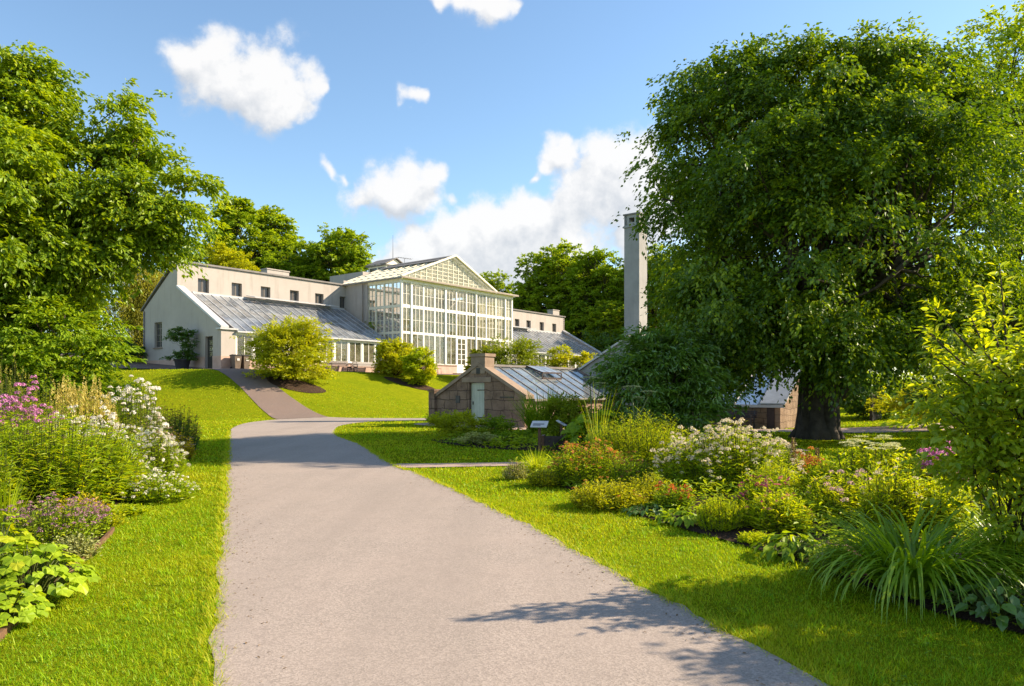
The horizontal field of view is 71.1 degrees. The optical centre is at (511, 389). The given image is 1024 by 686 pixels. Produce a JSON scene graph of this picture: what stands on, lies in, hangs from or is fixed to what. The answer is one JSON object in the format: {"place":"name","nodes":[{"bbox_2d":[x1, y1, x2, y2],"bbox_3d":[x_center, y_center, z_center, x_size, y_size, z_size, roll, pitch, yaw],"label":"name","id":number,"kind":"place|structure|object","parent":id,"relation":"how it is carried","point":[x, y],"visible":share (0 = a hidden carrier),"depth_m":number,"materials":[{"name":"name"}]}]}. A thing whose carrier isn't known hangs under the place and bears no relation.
{"place":"outdoors","nodes":[
{"label":"outdoors","id":0,"kind":"place"},
{"bbox_2d":[0,499,131,627],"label":"flower bed soil","id":1,"kind":"structure","parent":0,"point":[98,536],"depth_m":9.16,"materials":[{"name":"brown soil"}]},
{"bbox_2d":[0,441,36,514],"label":"leafy plant","id":2,"kind":"object","parent":1,"relation":"on","point":[5,475],"visible":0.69,"depth_m":9.07,"materials":[{"name":"green plant"}]},
{"bbox_2d":[0,350,36,433],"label":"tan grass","id":3,"kind":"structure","parent":1,"relation":"on","point":[11,382],"depth_m":15.19,"materials":[{"name":"green plant"}]},
{"bbox_2d":[0,512,40,555],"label":"lobed leaf plant","id":4,"kind":"object","parent":1,"relation":"on","point":[25,536],"visible":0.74,"depth_m":6.37,"materials":[{"name":"green plant"}]},
{"bbox_2d":[0,476,41,534],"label":"iris clump","id":5,"kind":"object","parent":1,"relation":"on","point":[9,508],"visible":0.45,"depth_m":7.54,"materials":[{"name":"green plant"}]},
{"bbox_2d":[0,581,54,626],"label":"lobed leaf plant","id":6,"kind":"object","parent":1,"relation":"on","point":[22,612],"visible":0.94,"depth_m":4.95,"materials":[{"name":"green plant"}]},
{"bbox_2d":[0,375,56,447],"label":"pink phlox","id":7,"kind":"object","parent":1,"relation":"on","point":[15,408],"visible":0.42,"depth_m":12.62,"materials":[{"name":"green plant"}]},
{"bbox_2d":[4,367,89,441],"bbox_3d":[-10.425,0.528,16.051,2.158,2.183,2.195,0,0,0],"label":"feathery plant","id":8,"kind":"object","parent":1,"relation":"on","point":[45,401],"visible":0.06,"depth_m":15.91,"materials":[{"name":"green plant"}]},
{"bbox_2d":[0,541,101,604],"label":"lobed leaf plant","id":9,"kind":"object","parent":1,"relation":"on","point":[47,566],"visible":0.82,"depth_m":5.41,"materials":[{"name":"green plant"}]},
{"bbox_2d":[0,490,105,551],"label":"mauve flower clump","id":10,"kind":"object","parent":1,"relation":"on","point":[50,519],"visible":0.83,"depth_m":7.30,"materials":[{"name":"purple plant"}]},
{"bbox_2d":[42,530,102,559],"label":"leaf plant","id":11,"kind":"object","parent":1,"relation":"on","point":[77,547],"visible":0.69,"depth_m":6.90,"materials":[{"name":"plant"}]},
{"bbox_2d":[0,272,146,429],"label":"laurel shrub","id":12,"kind":"object","parent":1,"relation":"on","point":[27,328],"visible":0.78,"depth_m":17.97,"materials":[{"name":"green plant"}]},
{"bbox_2d":[0,403,147,508],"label":"lily clump","id":13,"kind":"object","parent":1,"relation":"on","point":[51,463],"visible":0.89,"depth_m":9.75,"materials":[{"name":"green plant"}]},
{"bbox_2d":[41,373,119,441],"bbox_3d":[-8.972,0.643,15.014,1.424,1.954,1.412,0,0,0],"label":"astilbe","id":14,"kind":"object","parent":1,"relation":"on","point":[71,398],"visible":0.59,"depth_m":14.89,"materials":[{"name":"beige plant"}]},
{"bbox_2d":[64,498,113,535],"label":"mauve flower clump","id":15,"kind":"object","parent":1,"relation":"on","point":[105,520],"visible":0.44,"depth_m":7.99,"materials":[{"name":"green plant"}]},
{"bbox_2d":[84,405,128,449],"bbox_3d":[-7.593,0.960,13.392,0.842,1.327,0.836,0,0,0],"label":"white phlox","id":16,"kind":"object","parent":1,"relation":"on","point":[116,425],"visible":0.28,"depth_m":13.36,"materials":[{"name":"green plant"}]},
{"bbox_2d":[77,424,151,500],"bbox_3d":[-5.926,1.086,10.612,1.105,1.155,1.111,0,0,-19],"label":"lily clump","id":17,"kind":"object","parent":1,"relation":"on","point":[140,472],"visible":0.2,"depth_m":10.53,"materials":[{"name":"green plant"}]},
{"bbox_2d":[0,40,234,423],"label":"chestnut tree","id":18,"kind":"object","parent":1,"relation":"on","point":[58,226],"visible":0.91,"depth_m":19.33,"materials":[{"name":"green plant"}]},
{"bbox_2d":[87,375,165,441],"bbox_3d":[-8.616,0.638,16.034,1.666,1.964,1.599,0,0,0],"label":"white phlox","id":19,"kind":"object","parent":1,"relation":"on","point":[128,410],"visible":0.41,"depth_m":15.93,"materials":[{"name":"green plant"}]},
{"bbox_2d":[105,503,154,517],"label":"edging plant","id":20,"kind":"object","parent":1,"relation":"on","point":[131,509],"visible":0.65,"depth_m":9.33,"materials":[{"name":"green plant"}]},
{"bbox_2d":[125,417,190,479],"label":"daisy bush","id":21,"kind":"object","parent":1,"relation":"on","point":[169,462],"visible":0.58,"depth_m":12.91,"materials":[{"name":"white plant"}]},
{"bbox_2d":[120,470,200,504],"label":"daisy bush","id":22,"kind":"object","parent":1,"relation":"on","point":[165,490],"visible":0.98,"depth_m":10.40,"materials":[{"name":"white plant"}]},
{"bbox_2d":[161,403,202,449],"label":"dark seedhead clump","id":23,"kind":"object","parent":1,"relation":"on","point":[179,423],"visible":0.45,"depth_m":18.91,"materials":[{"name":"green plant"}]},
{"bbox_2d":[60,353,460,374],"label":"terrace path","id":24,"kind":"structure","parent":0,"point":[145,366],"depth_m":55.03,"materials":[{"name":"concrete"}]},
{"bbox_2d":[173,359,190,368],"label":"plant pot","id":25,"kind":"object","parent":24,"relation":"on","point":[182,363],"visible":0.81,"depth_m":52.04,"materials":[{"name":"black plastic"}]},
{"bbox_2d":[159,326,199,360],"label":"potted shrub","id":26,"kind":"object","parent":25,"relation":"in","point":[188,334],"visible":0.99,"depth_m":52.20,"materials":[{"name":"green plant"}]},
{"bbox_2d":[215,369,326,418],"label":"ramp path","id":27,"kind":"structure","parent":0,"point":[270,399],"depth_m":43.63,"materials":[{"name":"grey asphalt"}]},
{"bbox_2d":[0,333,1023,685],"bbox_3d":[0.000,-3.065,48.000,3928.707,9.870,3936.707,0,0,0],"label":"lawn","id":28,"kind":"structure","parent":0,"point":[360,385],"depth_m":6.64,"materials":[{"name":"green plant"}]},
{"bbox_2d":[0,527,113,640],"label":"bed edging","id":29,"kind":"object","parent":28,"relation":"on","point":[8,628],"visible":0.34,"depth_m":5.35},
{"bbox_2d":[84,262,164,358],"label":"weeping tree","id":30,"kind":"object","parent":28,"relation":"on","point":[134,319],"visible":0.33,"depth_m":61.77,"materials":[{"name":"green plant"}]},
{"bbox_2d":[191,238,260,271],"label":"golden shrub","id":31,"kind":"object","parent":28,"relation":"on","point":[234,259],"visible":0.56,"depth_m":74.99,"materials":[{"name":"yellow plant"}]},
{"bbox_2d":[195,194,290,267],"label":"tall tree","id":32,"kind":"object","parent":28,"relation":"on","point":[240,216],"visible":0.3,"depth_m":82.56,"materials":[{"name":"green plant"}]},
{"bbox_2d":[237,204,306,268],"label":"tall tree","id":33,"kind":"object","parent":28,"relation":"on","point":[279,227],"visible":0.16,"depth_m":86.79,"materials":[{"name":"green plant"}]},
{"bbox_2d":[257,246,326,279],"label":"round tree","id":34,"kind":"object","parent":28,"relation":"on","point":[279,260],"visible":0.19,"depth_m":81.73,"materials":[{"name":"green plant"}]},
{"bbox_2d":[267,376,325,392],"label":"mulch ring","id":35,"kind":"object","parent":28,"relation":"on","point":[298,385],"visible":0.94,"depth_m":46.38,"materials":[{"name":"brown soil"}]},
{"bbox_2d":[229,312,339,380],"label":"round shrub","id":36,"kind":"object","parent":35,"relation":"on","point":[297,339],"visible":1,"depth_m":46.38,"materials":[{"name":"green plant"}]},
{"bbox_2d":[283,222,376,281],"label":"round tree","id":37,"kind":"object","parent":28,"relation":"on","point":[339,251],"visible":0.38,"depth_m":83.06,"materials":[{"name":"green plant"}]},
{"bbox_2d":[140,255,600,376],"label":"conservatory","id":38,"kind":"object","parent":28,"relation":"on","point":[219,306],"visible":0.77,"depth_m":64.29,"materials":[{"name":"paint"}]},
{"bbox_2d":[424,307,463,355],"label":"indoor plant","id":39,"kind":"object","parent":38,"relation":"in","point":[438,319],"visible":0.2,"depth_m":73.01,"materials":[{"name":"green plant"}]},
{"bbox_2d":[400,255,497,291],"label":"gable window","id":40,"kind":"structure","parent":38,"relation":"in","point":[457,256],"depth_m":67.82,"materials":[{"name":"beige paint"}]},
{"bbox_2d":[451,326,480,364],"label":"indoor plant","id":41,"kind":"object","parent":38,"relation":"in","point":[470,344],"visible":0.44,"depth_m":74.34,"materials":[{"name":"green plant"}]},
{"bbox_2d":[371,336,419,375],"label":"round shrub","id":42,"kind":"object","parent":28,"relation":"on","point":[388,353],"visible":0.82,"depth_m":56.81,"materials":[{"name":"green plant"}]},
{"bbox_2d":[397,346,438,384],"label":"round shrub","id":43,"kind":"object","parent":28,"relation":"on","point":[425,364],"visible":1,"depth_m":54.85,"materials":[{"name":"green plant"}]},
{"bbox_2d":[0,493,971,685],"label":"clover","id":44,"kind":"object","parent":28,"relation":"on","point":[905,683],"visible":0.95,"depth_m":5.26,"materials":[{"name":"green plant"}]},
{"bbox_2d":[463,268,512,305],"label":"tall tree","id":45,"kind":"object","parent":28,"relation":"on","point":[499,286],"visible":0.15,"depth_m":128.54,"materials":[{"name":"green plant"}]},
{"bbox_2d":[479,333,550,388],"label":"round shrub","id":46,"kind":"object","parent":28,"relation":"on","point":[526,356],"visible":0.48,"depth_m":61.41,"materials":[{"name":"green plant"}]},
{"bbox_2d":[500,460,530,479],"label":"mounded plant","id":47,"kind":"object","parent":28,"relation":"on","point":[515,472],"visible":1,"depth_m":13.01,"materials":[{"name":"green plant"}]},
{"bbox_2d":[427,353,621,427],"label":"greenhouse","id":48,"kind":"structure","parent":28,"relation":"on","point":[480,386],"depth_m":33.02,"materials":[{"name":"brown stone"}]},
{"bbox_2d":[471,383,483,419],"bbox_3d":[-1.521,0.665,32.785,0.860,1.910,0.110,0,0,38],"label":"door","id":49,"kind":"structure","parent":48,"relation":"in","point":[477,389],"depth_m":32.80,"materials":[{"name":"wood"}]},
{"bbox_2d":[507,238,592,335],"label":"tall tree","id":50,"kind":"object","parent":28,"relation":"on","point":[549,276],"visible":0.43,"depth_m":114.60,"materials":[{"name":"green plant"}]},
{"bbox_2d":[533,344,580,390],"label":"round shrub","id":51,"kind":"object","parent":28,"relation":"on","point":[557,362],"visible":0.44,"depth_m":63.60,"materials":[{"name":"plant"}]},
{"bbox_2d":[582,327,623,350],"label":"garden shrub","id":52,"kind":"object","parent":28,"relation":"on","point":[607,341],"visible":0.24,"depth_m":99.72,"materials":[{"name":"green plant"}]},
{"bbox_2d":[559,245,647,340],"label":"round tree","id":53,"kind":"object","parent":28,"relation":"on","point":[601,279],"visible":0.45,"depth_m":108.64,"materials":[{"name":"green plant"}]},
{"bbox_2d":[581,300,649,351],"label":"tall tree","id":54,"kind":"object","parent":28,"relation":"on","point":[612,319],"visible":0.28,"depth_m":102.45,"materials":[{"name":"green plant"}]},
{"bbox_2d":[617,243,686,333],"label":"tall tree","id":55,"kind":"object","parent":28,"relation":"on","point":[652,310],"visible":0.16,"depth_m":105.70,"materials":[{"name":"green plant"}]},
{"bbox_2d":[575,335,739,404],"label":"boiler house","id":56,"kind":"structure","parent":28,"relation":"on","point":[584,368],"depth_m":39.95,"materials":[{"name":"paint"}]},
{"bbox_2d":[623,212,646,335],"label":"chimney stack","id":57,"kind":"object","parent":56,"relation":"on","point":[635,271],"visible":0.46,"depth_m":40.09,"materials":[{"name":"paint"}]},
{"bbox_2d":[623,361,799,428],"bbox_3d":[11.335,0.170,38.843,9.316,4.060,8.521,0,0,38],"label":"stone greenhouse","id":58,"kind":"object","parent":28,"relation":"on","point":[772,413],"visible":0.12,"depth_m":33.71,"materials":[{"name":"brown stone"}]},
{"bbox_2d":[611,11,1023,439],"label":"beech tree","id":59,"kind":"object","parent":28,"relation":"on","point":[831,184],"visible":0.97,"depth_m":21.29,"materials":[{"name":"green plant"}]},
{"bbox_2d":[838,379,901,419],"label":"garden shrub","id":60,"kind":"object","parent":28,"relation":"on","point":[856,409],"visible":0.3,"depth_m":41.23,"materials":[{"name":"green plant"}]},
{"bbox_2d":[845,370,941,416],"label":"garden shrub","id":61,"kind":"object","parent":28,"relation":"on","point":[896,388],"visible":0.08,"depth_m":42.98,"materials":[{"name":"green plant"}]},
{"bbox_2d":[861,382,942,424],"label":"garden shrub","id":62,"kind":"object","parent":28,"relation":"on","point":[893,404],"visible":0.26,"depth_m":33.75,"materials":[{"name":"green plant"}]},
{"bbox_2d":[917,0,1023,420],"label":"lime tree","id":63,"kind":"object","parent":28,"relation":"on","point":[1019,43],"visible":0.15,"depth_m":30.42,"materials":[{"name":"green plant"}]},
{"bbox_2d":[0,0,1023,381],"label":"sky","id":64,"kind":"structure","parent":0,"point":[483,133],"materials":[{"name":"blue"}]},
{"bbox_2d":[208,417,829,685],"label":"path","id":65,"kind":"structure","parent":0,"point":[387,575],"depth_m":5.63,"materials":[{"name":"grey asphalt"}]},
{"bbox_2d":[431,433,752,450],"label":"flower bed soil","id":66,"kind":"structure","parent":0,"point":[507,446],"depth_m":20.25,"materials":[{"name":"brown soil"}]},
{"bbox_2d":[425,408,490,437],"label":"mounded shrub","id":67,"kind":"object","parent":66,"relation":"on","point":[445,422],"visible":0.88,"depth_m":23.13,"materials":[{"name":"green plant"}]},
{"bbox_2d":[453,431,509,443],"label":"lavender plant","id":68,"kind":"object","parent":66,"relation":"on","point":[472,436],"visible":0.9,"depth_m":20.67,"materials":[{"name":"green plant"}]},
{"bbox_2d":[476,413,520,433],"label":"mounded shrub","id":69,"kind":"object","parent":66,"relation":"on","point":[499,425],"visible":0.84,"depth_m":23.30,"materials":[{"name":"green plant"}]},
{"bbox_2d":[506,384,582,434],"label":"plume shrub","id":70,"kind":"object","parent":66,"relation":"on","point":[529,419],"visible":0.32,"depth_m":24.08,"materials":[{"name":"green plant"}]},
{"bbox_2d":[525,391,613,439],"bbox_3d":[1.897,0.881,22.988,2.996,1.674,2.392,0,0,0],"label":"laurel shrub","id":71,"kind":"object","parent":66,"relation":"on","point":[565,410],"visible":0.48,"depth_m":22.67,"materials":[{"name":"green plant"}]},
{"bbox_2d":[556,409,627,447],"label":"rhubarb plant","id":72,"kind":"object","parent":66,"relation":"on","point":[575,429],"visible":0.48,"depth_m":19.11,"materials":[{"name":"green plant"}]},
{"bbox_2d":[430,428,757,450],"bbox_3d":[2.454,1.519,22.669,10.359,0.522,7.900,0,0,0],"label":"ground cover","id":73,"kind":"object","parent":66,"relation":"on","point":[519,439],"visible":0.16,"depth_m":20.90,"materials":[{"name":"green plant"}]},
{"bbox_2d":[582,321,757,446],"bbox_3d":[4.471,-0.126,21.404,5.025,3.748,3.897,0,0,0],"label":"dark shrub","id":74,"kind":"object","parent":66,"relation":"on","point":[663,362],"visible":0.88,"depth_m":20.61,"materials":[{"name":"green plant"}]},
{"bbox_2d":[390,448,809,467],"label":"side path","id":75,"kind":"structure","parent":0,"point":[407,465],"depth_m":15.58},
{"bbox_2d":[525,469,1023,633],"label":"flower bed soil","id":76,"kind":"structure","parent":0,"point":[730,535],"depth_m":7.65,"materials":[{"name":"brown soil"}]},
{"bbox_2d":[525,467,560,487],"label":"mounded plant","id":77,"kind":"object","parent":76,"relation":"on","point":[544,478],"visible":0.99,"depth_m":12.07,"materials":[{"name":"green plant"}]},
{"bbox_2d":[547,436,624,485],"bbox_3d":[1.278,1.220,12.309,1.442,0.872,1.466,0,0,0],"label":"orange helenium","id":78,"kind":"object","parent":76,"relation":"on","point":[591,460],"visible":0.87,"depth_m":12.05,"materials":[{"name":"green plant"}]},
{"bbox_2d":[565,475,649,512],"bbox_3d":[1.320,1.438,10.017,1.196,0.448,1.229,0,0,0],"label":"yellow spirea","id":79,"kind":"object","parent":76,"relation":"on","point":[599,495],"visible":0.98,"depth_m":9.77,"materials":[{"name":"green plant"}]},
{"bbox_2d":[604,450,653,488],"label":"leafy plant","id":80,"kind":"object","parent":76,"relation":"on","point":[618,471],"visible":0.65,"depth_m":11.46,"materials":[{"name":"green plant"}]},
{"bbox_2d":[585,406,691,471],"bbox_3d":[2.590,0.993,14.274,2.319,1.297,2.331,0,0,0],"label":"goldenrod","id":81,"kind":"object","parent":76,"relation":"on","point":[642,445],"visible":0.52,"depth_m":13.85,"materials":[{"name":"green plant"}]},
{"bbox_2d":[618,503,674,516],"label":"hosta","id":82,"kind":"object","parent":76,"relation":"on","point":[631,510],"visible":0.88,"depth_m":9.33,"materials":[{"name":"green plant"}]},
{"bbox_2d":[623,468,677,503],"bbox_3d":[1.996,1.391,10.312,0.891,0.541,0.859,0,0,-39],"label":"yellow spirea","id":83,"kind":"object","parent":76,"relation":"on","point":[650,483],"visible":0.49,"depth_m":10.20,"materials":[{"name":"yellow plant"}]},
{"bbox_2d":[649,479,696,510],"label":"red flower clump","id":84,"kind":"object","parent":76,"relation":"on","point":[677,498],"visible":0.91,"depth_m":9.48,"materials":[{"name":"green plant"}]},
{"bbox_2d":[654,510,700,528],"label":"hosta","id":85,"kind":"object","parent":76,"relation":"on","point":[670,518],"visible":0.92,"depth_m":8.56,"materials":[{"name":"green plant"}]},
{"bbox_2d":[694,493,745,531],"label":"spiky bush","id":86,"kind":"object","parent":76,"relation":"on","point":[721,516],"visible":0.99,"depth_m":8.20,"materials":[{"name":"green plant"}]},
{"bbox_2d":[648,418,807,492],"bbox_3d":[3.448,1.058,11.386,2.550,1.226,1.909,0,0,0],"label":"white eupatorium","id":87,"kind":"object","parent":76,"relation":"on","point":[727,458],"visible":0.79,"depth_m":11.04,"materials":[{"name":"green plant"}]},
{"bbox_2d":[734,529,771,546],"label":"spiky bush","id":88,"kind":"object","parent":76,"relation":"on","point":[750,537],"visible":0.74,"depth_m":7.57,"materials":[{"name":"green plant"}]},
{"bbox_2d":[506,454,1023,624],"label":"ground cover","id":89,"kind":"object","parent":76,"relation":"on","point":[525,464],"visible":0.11,"depth_m":9.37,"materials":[{"name":"green plant"}]},
{"bbox_2d":[732,471,797,509],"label":"magenta flower clump","id":90,"kind":"object","parent":76,"relation":"on","point":[747,495],"visible":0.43,"depth_m":9.11,"materials":[{"name":"green plant"}]},
{"bbox_2d":[750,453,805,496],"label":"upright plant","id":91,"kind":"object","parent":76,"relation":"on","point":[778,468],"visible":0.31,"depth_m":10.13,"materials":[{"name":"green plant"}]},
{"bbox_2d":[742,484,817,533],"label":"lime flower plant","id":92,"kind":"object","parent":76,"relation":"on","point":[776,504],"visible":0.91,"depth_m":8.03,"materials":[{"name":"green plant"}]},
{"bbox_2d":[749,530,825,564],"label":"hosta","id":93,"kind":"object","parent":76,"relation":"on","point":[770,551],"visible":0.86,"depth_m":6.87,"materials":[{"name":"green plant"}]},
{"bbox_2d":[789,446,826,490],"bbox_3d":[4.714,1.271,11.394,0.802,0.736,0.793,0,0,0],"label":"orange rudbeckia","id":94,"kind":"object","parent":76,"relation":"on","point":[807,459],"visible":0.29,"depth_m":11.29,"materials":[{"name":"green plant"}]},
{"bbox_2d":[801,456,846,492],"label":"upright plant","id":95,"kind":"object","parent":76,"relation":"on","point":[811,473],"visible":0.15,"depth_m":9.86,"materials":[{"name":"green plant"}]},
{"bbox_2d":[802,533,856,578],"bbox_3d":[2.868,1.472,6.394,0.518,0.375,0.467,0,0,0],"label":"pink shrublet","id":96,"kind":"object","parent":76,"relation":"on","point":[825,567],"visible":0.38,"depth_m":6.33,"materials":[{"name":"green plant"}]},
{"bbox_2d":[798,466,886,523],"bbox_3d":[4.069,1.296,8.773,1.170,0.710,1.144,0,0,0],"label":"pale flower clump","id":97,"kind":"object","parent":76,"relation":"on","point":[829,490],"visible":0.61,"depth_m":8.66,"materials":[{"name":"green plant"}]},
{"bbox_2d":[814,434,942,488],"bbox_3d":[4.907,1.131,9.595,1.669,1.063,1.719,0,0,0],"label":"angelica","id":98,"kind":"object","parent":76,"relation":"on","point":[861,464],"visible":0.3,"depth_m":9.51,"materials":[{"name":"green plant"}]},
{"bbox_2d":[854,457,926,535],"bbox_3d":[4.222,1.191,7.995,0.763,0.878,0.789,0,0,0],"label":"upright plant","id":99,"kind":"object","parent":76,"relation":"on","point":[900,499],"visible":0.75,"depth_m":7.86,"materials":[{"name":"green plant"}]},
{"bbox_2d":[773,494,1023,629],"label":"daylily","id":100,"kind":"object","parent":76,"relation":"on","point":[906,566],"visible":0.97,"depth_m":5.53,"materials":[{"name":"green plant"}]},
{"bbox_2d":[892,469,976,533],"bbox_3d":[4.739,1.271,8.193,1.085,0.750,1.068,0,0,0],"label":"lime flower plant","id":101,"kind":"object","parent":76,"relation":"on","point":[930,491],"visible":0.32,"depth_m":7.91,"materials":[{"name":"green plant"}]},
{"bbox_2d":[917,441,971,510],"bbox_3d":[5.540,1.113,9.206,0.682,1.013,0.731,0,0,0],"label":"pink phlox","id":102,"kind":"object","parent":76,"relation":"on","point":[926,463],"visible":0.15,"depth_m":9.16,"materials":[{"name":"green plant"}]},
{"bbox_2d":[880,261,1023,550],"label":"golden leaf shrub","id":103,"kind":"object","parent":76,"relation":"on","point":[978,433],"visible":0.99,"depth_m":5.96,"materials":[{"name":"green plant"}]},
{"bbox_2d":[911,491,1023,583],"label":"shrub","id":104,"kind":"object","parent":76,"relation":"on","point":[1006,539],"visible":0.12,"depth_m":6.10,"materials":[{"name":"green plant"}]},
{"bbox_2d":[924,573,1023,631],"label":"ground cover plant","id":105,"kind":"object","parent":76,"relation":"on","point":[1012,607],"visible":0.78,"depth_m":5.03,"materials":[{"name":"green plant"}]},
{"bbox_2d":[971,532,1023,588],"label":"leafy plant","id":106,"kind":"object","parent":76,"relation":"on","point":[1018,569],"visible":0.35,"depth_m":5.81,"materials":[{"name":"green plant"}]},
{"bbox_2d":[700,423,952,432],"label":"path","id":107,"kind":"structure","parent":0,"point":[873,429],"depth_m":32.11,"materials":[{"name":"grey gravel"}]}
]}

